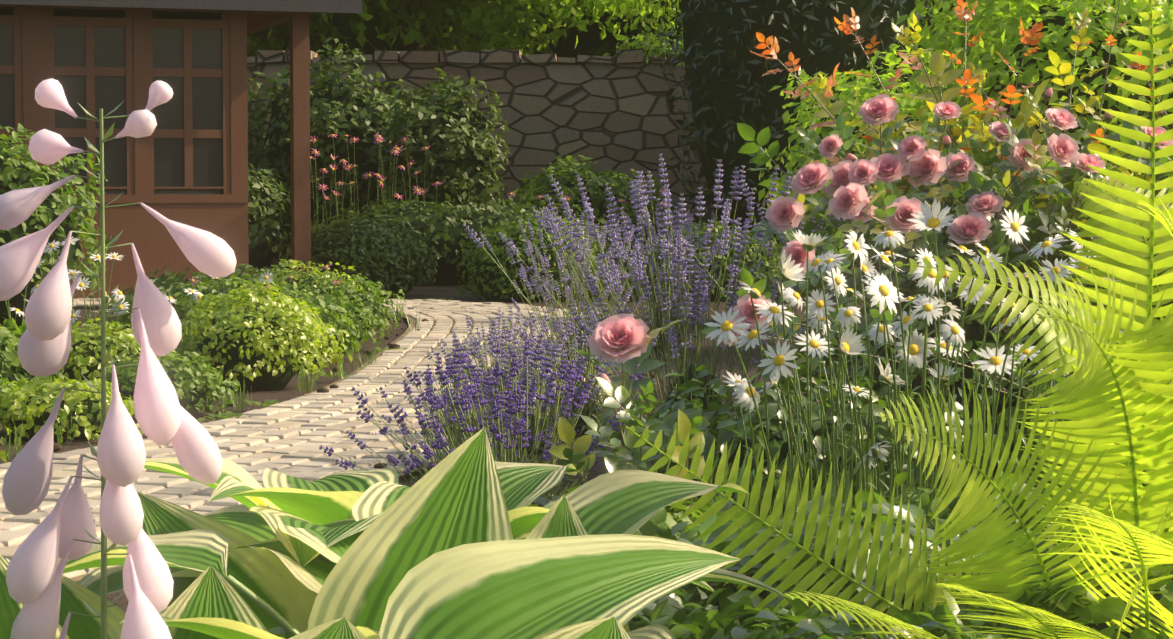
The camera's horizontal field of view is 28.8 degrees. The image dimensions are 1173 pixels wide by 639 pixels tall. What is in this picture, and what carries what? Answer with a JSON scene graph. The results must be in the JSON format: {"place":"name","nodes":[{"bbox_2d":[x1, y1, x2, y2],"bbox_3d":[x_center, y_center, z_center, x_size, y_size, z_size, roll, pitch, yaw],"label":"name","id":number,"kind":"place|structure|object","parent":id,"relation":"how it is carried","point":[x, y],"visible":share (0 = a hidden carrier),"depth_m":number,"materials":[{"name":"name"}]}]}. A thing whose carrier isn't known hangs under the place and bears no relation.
{"place":"outdoors","nodes":[
{"label":"outdoors","id":0,"kind":"place"},
{"bbox_2d":[247,0,683,62],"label":"canopy over wall","id":1,"kind":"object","parent":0,"point":[575,8],"visible":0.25,"depth_m":24.91,"materials":[{"name":"green plant"}]},
{"bbox_2d":[0,273,1050,611],"bbox_3d":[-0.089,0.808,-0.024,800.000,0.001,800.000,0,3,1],"label":"ground","id":2,"kind":"structure","parent":0,"point":[420,291],"depth_m":10.43,"materials":[{"name":"soil"}]},
{"bbox_2d":[0,451,7,461],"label":"plant","id":3,"kind":"object","parent":2,"relation":"on","point":[3,455],"visible":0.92,"depth_m":6.58,"materials":[{"name":"green plant"}]},
{"bbox_2d":[0,374,18,424],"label":"plant","id":4,"kind":"object","parent":2,"relation":"on","point":[7,386],"visible":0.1,"depth_m":7.42,"materials":[{"name":"green plant"}]},
{"bbox_2d":[0,318,81,393],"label":"shrub","id":5,"kind":"object","parent":2,"relation":"on","point":[12,369],"visible":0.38,"depth_m":8.17,"materials":[{"name":"green plant"}]},
{"bbox_2d":[0,123,113,335],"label":"tall shrub","id":6,"kind":"object","parent":2,"relation":"on","point":[15,174],"visible":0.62,"depth_m":11.12,"materials":[{"name":"green plant"}]},
{"bbox_2d":[4,236,129,344],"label":"daisies","id":7,"kind":"object","parent":2,"relation":"on","point":[81,284],"visible":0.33,"depth_m":9.08,"materials":[{"name":"white plant"}]},
{"bbox_2d":[0,376,142,446],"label":"plant","id":8,"kind":"object","parent":2,"relation":"on","point":[29,407],"visible":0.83,"depth_m":7.25,"materials":[{"name":"green plant"}]},
{"bbox_2d":[36,318,183,395],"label":"shrub","id":9,"kind":"object","parent":2,"relation":"on","point":[86,363],"visible":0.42,"depth_m":8.44,"materials":[{"name":"green plant"}]},
{"bbox_2d":[93,351,240,417],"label":"plant","id":10,"kind":"object","parent":2,"relation":"on","point":[191,385],"visible":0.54,"depth_m":7.99,"materials":[{"name":"green plant"}]},
{"bbox_2d":[0,0,362,298],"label":"summerhouse","id":11,"kind":"structure","parent":2,"relation":"on","point":[186,162],"depth_m":16.10,"materials":[{"name":"brown wood"}]},
{"bbox_2d":[150,271,272,352],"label":"daisies","id":12,"kind":"object","parent":2,"relation":"on","point":[266,278],"visible":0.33,"depth_m":10.42,"materials":[{"name":"white plant"}]},
{"bbox_2d":[97,274,347,343],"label":"shrub","id":13,"kind":"object","parent":2,"relation":"on","point":[179,295],"visible":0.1,"depth_m":11.80,"materials":[{"name":"green plant"}]},
{"bbox_2d":[105,263,392,317],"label":"shrub","id":14,"kind":"object","parent":2,"relation":"on","point":[162,281],"visible":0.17,"depth_m":13.69,"materials":[{"name":"green plant"}]},
{"bbox_2d":[173,279,326,391],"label":"shrub","id":15,"kind":"object","parent":2,"relation":"on","point":[251,344],"visible":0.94,"depth_m":9.02,"materials":[{"name":"green plant"}]},
{"bbox_2d":[184,264,340,341],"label":"daisies","id":16,"kind":"object","parent":2,"relation":"on","point":[264,284],"visible":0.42,"depth_m":11.33,"materials":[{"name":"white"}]},
{"bbox_2d":[248,162,290,271],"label":"shrub","id":17,"kind":"object","parent":2,"relation":"on","point":[266,229],"visible":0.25,"depth_m":20.11,"materials":[{"name":"green plant"}]},
{"bbox_2d":[178,290,363,357],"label":"shrub","id":18,"kind":"object","parent":2,"relation":"on","point":[341,327],"visible":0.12,"depth_m":10.56,"materials":[{"name":"green plant"}]},
{"bbox_2d":[267,626,301,638],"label":"ground cover","id":19,"kind":"object","parent":2,"relation":"on","point":[278,631],"visible":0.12,"depth_m":3.08,"materials":[{"name":"green plant"}]},
{"bbox_2d":[0,297,620,582],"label":"path cobbles","id":20,"kind":"object","parent":2,"relation":"on","point":[315,420],"visible":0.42,"depth_m":7.24,"materials":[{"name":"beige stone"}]},
{"bbox_2d":[270,297,352,374],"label":"plant","id":21,"kind":"object","parent":2,"relation":"on","point":[333,350],"visible":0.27,"depth_m":10.04,"materials":[{"name":"green plant"}]},
{"bbox_2d":[264,259,373,295],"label":"plant","id":22,"kind":"object","parent":2,"relation":"on","point":[291,263],"visible":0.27,"depth_m":13.45,"materials":[{"name":"green plant"}]},
{"bbox_2d":[247,38,415,270],"bbox_3d":[-2.345,-1.363,21.234,2.046,2.495,1.446,0,3,1],"label":"shrub","id":23,"kind":"object","parent":2,"relation":"on","point":[339,108],"visible":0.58,"depth_m":20.88,"materials":[{"name":"green plant"}]},
{"bbox_2d":[291,289,388,352],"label":"plant","id":24,"kind":"object","parent":2,"relation":"on","point":[364,314],"visible":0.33,"depth_m":11.20,"materials":[{"name":"green plant"}]},
{"bbox_2d":[0,286,691,522],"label":"path edging","id":25,"kind":"object","parent":2,"relation":"on","point":[222,415],"visible":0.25,"depth_m":8.62,"materials":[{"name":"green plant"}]},
{"bbox_2d":[296,272,405,335],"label":"plant","id":26,"kind":"object","parent":2,"relation":"on","point":[372,303],"visible":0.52,"depth_m":12.50,"materials":[{"name":"green plant"}]},
{"bbox_2d":[290,217,441,297],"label":"shrub","id":27,"kind":"object","parent":2,"relation":"on","point":[393,263],"visible":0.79,"depth_m":16.68,"materials":[{"name":"green plant"}]},
{"bbox_2d":[310,134,440,228],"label":"pink cosmos","id":28,"kind":"object","parent":2,"relation":"on","point":[419,191],"visible":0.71,"depth_m":19.22,"materials":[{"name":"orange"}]},
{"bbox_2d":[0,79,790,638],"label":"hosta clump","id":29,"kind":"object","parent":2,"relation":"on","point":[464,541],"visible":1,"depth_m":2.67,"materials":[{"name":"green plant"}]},
{"bbox_2d":[373,68,513,214],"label":"dark shrub","id":30,"kind":"object","parent":2,"relation":"on","point":[458,154],"depth_m":20.20,"materials":[{"name":"green plant"}]},
{"bbox_2d":[251,0,638,55],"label":"tree","id":31,"kind":"object","parent":2,"relation":"on","point":[416,30],"visible":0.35,"depth_m":24.36,"materials":[{"name":"green plant"}]},
{"bbox_2d":[272,196,621,284],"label":"shrub mounds","id":32,"kind":"object","parent":2,"relation":"on","point":[442,228],"visible":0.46,"depth_m":18.80,"materials":[{"name":"green plant"}]},
{"bbox_2d":[371,375,530,436],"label":"lavender","id":33,"kind":"object","parent":2,"relation":"on","point":[425,409],"visible":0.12,"depth_m":7.14,"materials":[{"name":"purple plant"}]},
{"bbox_2d":[341,352,579,485],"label":"lavender","id":34,"kind":"object","parent":2,"relation":"on","point":[446,397],"visible":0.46,"depth_m":5.74,"materials":[{"name":"purple plant"}]},
{"bbox_2d":[251,0,674,62],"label":"trees","id":35,"kind":"object","parent":2,"relation":"on","point":[591,42],"depth_m":31.00,"materials":[{"name":"green plant"}]},
{"bbox_2d":[247,48,721,270],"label":"stone wall","id":36,"kind":"structure","parent":2,"relation":"on","point":[607,113],"depth_m":21.86,"materials":[{"name":"grey stone"}]},
{"bbox_2d":[248,120,264,176],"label":"shrub","id":37,"kind":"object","parent":36,"relation":"attached to","point":[249,148],"depth_m":21.84,"materials":[{"name":"green plant"}]},
{"bbox_2d":[361,76,435,130],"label":"shrub","id":38,"kind":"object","parent":36,"relation":"attached to","point":[403,93],"depth_m":21.78,"materials":[{"name":"green plant"}]},
{"bbox_2d":[603,32,684,67],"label":"ivy","id":39,"kind":"object","parent":36,"relation":"on","point":[652,47],"depth_m":21.84,"materials":[{"name":"green plant"}]},
{"bbox_2d":[381,322,615,463],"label":"lavender","id":40,"kind":"object","parent":2,"relation":"on","point":[531,418],"visible":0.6,"depth_m":6.49,"materials":[{"name":"purple plant"}]},
{"bbox_2d":[407,307,620,402],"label":"lavender","id":41,"kind":"object","parent":2,"relation":"on","point":[491,347],"visible":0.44,"depth_m":8.21,"materials":[{"name":"purple plant"}]},
{"bbox_2d":[319,338,717,506],"bbox_3d":[-0.112,0.311,5.194,0.758,0.537,0.786,1,3,15],"label":"lavender","id":42,"kind":"object","parent":2,"relation":"on","point":[519,431],"visible":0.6,"depth_m":5.15,"materials":[{"name":"purple plant"}]},
{"bbox_2d":[454,213,611,301],"bbox_3d":[-0.377,-0.365,16.433,1.063,0.805,1.109,-2,4,-36],"label":"box mound","id":43,"kind":"object","parent":2,"relation":"on","point":[490,280],"visible":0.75,"depth_m":16.16,"materials":[{"name":"green plant"}]},
{"bbox_2d":[471,299,691,436],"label":"lavender","id":44,"kind":"object","parent":2,"relation":"on","point":[590,410],"visible":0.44,"depth_m":7.42,"materials":[{"name":"purple plant"}]},
{"bbox_2d":[493,155,677,275],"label":"shrub","id":45,"kind":"object","parent":2,"relation":"on","point":[568,184],"visible":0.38,"depth_m":20.77,"materials":[{"name":"green plant"}]},
{"bbox_2d":[507,179,666,267],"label":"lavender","id":46,"kind":"object","parent":2,"relation":"on","point":[567,199],"visible":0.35,"depth_m":19.77,"materials":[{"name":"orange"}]},
{"bbox_2d":[480,213,697,378],"bbox_3d":[0.033,-0.034,9.371,0.848,0.834,0.882,-1,4,-24],"label":"tall lavender","id":47,"kind":"object","parent":2,"relation":"on","point":[546,282],"visible":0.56,"depth_m":9.30,"materials":[{"name":"purple plant"}]},
{"bbox_2d":[533,314,747,513],"bbox_3d":[0.067,0.280,4.784,0.426,0.573,0.466,-2,4,-35],"label":"rose","id":48,"kind":"object","parent":2,"relation":"on","point":[611,338],"visible":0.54,"depth_m":4.83,"materials":[{"name":"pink plant"}]},
{"bbox_2d":[462,153,879,472],"bbox_3d":[0.229,0.091,5.909,1.102,1.043,1.060,2,4,29],"label":"tall lavender","id":49,"kind":"object","parent":2,"relation":"on","point":[681,266],"visible":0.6,"depth_m":5.91,"materials":[{"name":"purple plant"}]},
{"bbox_2d":[560,486,782,602],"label":"ground cover","id":50,"kind":"object","parent":2,"relation":"on","point":[661,523],"visible":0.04,"depth_m":4.08,"materials":[{"name":"green plant"}]},
{"bbox_2d":[628,587,715,630],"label":"ground cover","id":51,"kind":"object","parent":2,"relation":"on","point":[641,618],"visible":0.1,"depth_m":3.46,"materials":[{"name":"green plant"}]},
{"bbox_2d":[581,206,763,353],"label":"tall lavender","id":52,"kind":"object","parent":2,"relation":"on","point":[654,308],"visible":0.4,"depth_m":11.08,"materials":[{"name":"purple plant"}]},
{"bbox_2d":[619,220,781,301],"bbox_3d":[0.861,-0.351,16.526,1.255,0.741,1.058,0,3,1],"label":"mound","id":53,"kind":"object","parent":2,"relation":"on","point":[763,268],"visible":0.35,"depth_m":16.23,"materials":[{"name":"green plant"}]},
{"bbox_2d":[653,0,944,291],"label":"yew column","id":54,"kind":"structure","parent":2,"relation":"on","point":[727,86],"depth_m":16.93,"materials":[{"name":"green plant"}]},
{"bbox_2d":[587,364,1017,517],"bbox_3d":[0.541,0.337,5.480,1.036,0.443,0.728,-1,4,-20],"label":"ground cover","id":55,"kind":"object","parent":2,"relation":"on","point":[778,445],"visible":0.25,"depth_m":5.38,"materials":[{"name":"green plant"}]},
{"bbox_2d":[628,588,1001,638],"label":"ground cover","id":56,"kind":"object","parent":2,"relation":"on","point":[743,618],"visible":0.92,"depth_m":3.21,"materials":[{"name":"green plant"}]},
{"bbox_2d":[659,175,1002,429],"bbox_3d":[0.790,0.043,6.667,1.116,1.040,0.904,2,4,34],"label":"tall lavender","id":57,"kind":"object","parent":2,"relation":"on","point":[781,240],"visible":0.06,"depth_m":6.63,"materials":[{"name":"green plant"}]},
{"bbox_2d":[671,489,1036,638],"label":"ground cover","id":58,"kind":"object","parent":2,"relation":"on","point":[726,597],"visible":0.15,"depth_m":3.72,"materials":[{"name":"green plant"}]},
{"bbox_2d":[747,39,989,276],"bbox_3d":[1.850,-0.918,13.450,1.666,1.486,1.624,-3,4,-38],"label":"sunlit shrub behind roses","id":59,"kind":"object","parent":2,"relation":"on","point":[907,106],"visible":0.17,"depth_m":13.21,"materials":[{"name":"green plant"}]},
{"bbox_2d":[656,199,1123,530],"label":"shasta daisies","id":60,"kind":"object","parent":2,"relation":"on","point":[881,288],"visible":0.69,"depth_m":4.67,"materials":[{"name":"white plant"}]},
{"bbox_2d":[626,0,1172,638],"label":"ostrich fern","id":61,"kind":"object","parent":2,"relation":"on","point":[1094,444],"visible":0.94,"depth_m":3.32,"materials":[{"name":"green plant"}]},
{"bbox_2d":[700,0,1172,479],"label":"rose shrub","id":62,"kind":"object","parent":2,"relation":"on","point":[864,192],"visible":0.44,"depth_m":5.90,"materials":[{"name":"green plant"}]},
{"bbox_2d":[915,0,997,46],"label":"hedge","id":63,"kind":"object","parent":2,"relation":"on","point":[936,3],"depth_m":19.88,"materials":[{"name":"green plant"}]},
{"bbox_2d":[829,472,1089,581],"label":"ground cover","id":64,"kind":"object","parent":2,"relation":"on","point":[930,509],"visible":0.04,"depth_m":4.20,"materials":[{"name":"green plant"}]},
{"bbox_2d":[895,0,1172,202],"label":"sunlit shrub behind roses","id":65,"kind":"object","parent":2,"relation":"on","point":[1057,30],"visible":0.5,"depth_m":10.64,"materials":[{"name":"green plant"}]},
{"bbox_2d":[915,0,1171,119],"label":"hedge","id":66,"kind":"object","parent":2,"relation":"on","point":[1032,20],"depth_m":18.99,"materials":[{"name":"green plant"}]},
{"bbox_2d":[915,0,1172,126],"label":"shrub","id":67,"kind":"object","parent":2,"relation":"on","point":[1029,7],"visible":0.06,"depth_m":18.15,"materials":[{"name":"green plant"}]},
{"bbox_2d":[918,520,1172,638],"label":"ground cover","id":68,"kind":"object","parent":2,"relation":"on","point":[1066,602],"visible":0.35,"depth_m":3.31,"materials":[{"name":"green plant"}]},
{"bbox_2d":[1021,462,1147,526],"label":"ground cover","id":69,"kind":"object","parent":2,"relation":"on","point":[1143,485],"visible":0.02,"depth_m":4.38,"materials":[{"name":"green plant"}]},
{"bbox_2d":[997,350,1172,501],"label":"ground cover","id":70,"kind":"object","parent":2,"relation":"on","point":[1020,417],"visible":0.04,"depth_m":5.23,"materials":[{"name":"green plant"}]},
{"bbox_2d":[1079,110,1172,193],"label":"shrub","id":71,"kind":"object","parent":2,"relation":"on","point":[1110,149],"visible":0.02,"depth_m":9.34,"materials":[{"name":"green plant"}]}
]}

